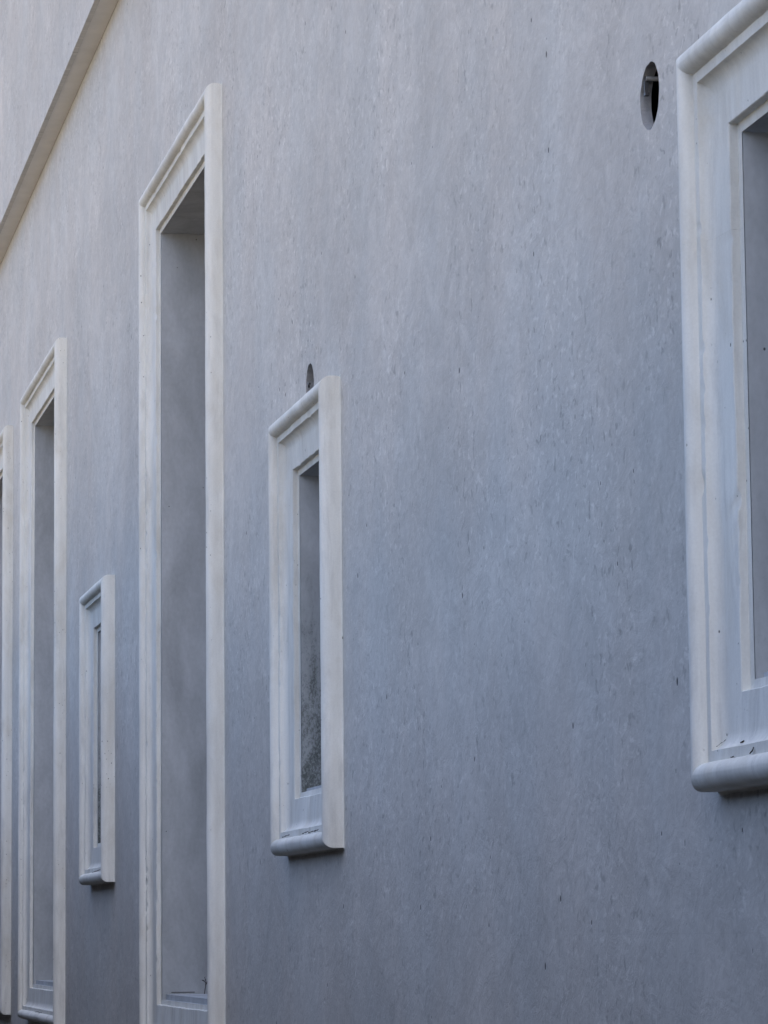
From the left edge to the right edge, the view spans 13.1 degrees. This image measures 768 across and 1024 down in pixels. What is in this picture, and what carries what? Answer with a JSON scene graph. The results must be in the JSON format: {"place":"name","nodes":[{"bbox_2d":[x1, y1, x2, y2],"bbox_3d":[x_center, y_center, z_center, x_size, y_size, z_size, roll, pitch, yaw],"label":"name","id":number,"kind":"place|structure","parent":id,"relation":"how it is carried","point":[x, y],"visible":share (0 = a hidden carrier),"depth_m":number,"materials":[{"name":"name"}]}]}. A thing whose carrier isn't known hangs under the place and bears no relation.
{"place":"outdoors","nodes":[
{"label":"outdoors","id":0,"kind":"place"},
{"label":"ground","id":1,"kind":"structure","parent":0,"visible":0},
{"bbox_2d":[0,0,767,1023],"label":"building","id":2,"kind":"structure","parent":1,"relation":"on","point":[384,448],"depth_m":10.77,"materials":[{"name":"stone"}]},
{"bbox_2d":[0,425,12,1014],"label":"window","id":3,"kind":"structure","parent":2,"relation":"in","point":[6,436],"depth_m":23.54,"materials":[{"name":"white stone"}]},
{"bbox_2d":[18,337,66,1023],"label":"window","id":4,"kind":"structure","parent":2,"relation":"in","point":[43,405],"depth_m":22.02,"materials":[{"name":"white stone"}]},
{"bbox_2d":[79,575,114,885],"bbox_3d":[-1.401,1.212,18.233,0.418,1.642,1.122,1,-7,-12],"label":"window","id":5,"kind":"structure","parent":2,"relation":"in","point":[97,605],"depth_m":18.48,"materials":[{"name":"white stone"}]},
{"bbox_2d":[138,83,225,1023],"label":"window","id":6,"kind":"structure","parent":2,"relation":"in","point":[182,917],"depth_m":15.99,"materials":[{"name":"white stone"}]},
{"bbox_2d":[268,374,344,857],"bbox_3d":[-0.120,0.407,12.010,0.418,1.641,1.130,1,-7,-12],"label":"window","id":7,"kind":"structure","parent":2,"relation":"in","point":[305,460],"depth_m":12.28,"materials":[{"name":"white stone"}]},
{"bbox_2d":[676,0,767,795],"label":"window","id":8,"kind":"structure","parent":2,"relation":"in","point":[722,78],"depth_m":7.12,"materials":[{"name":"white stone"}]}
]}

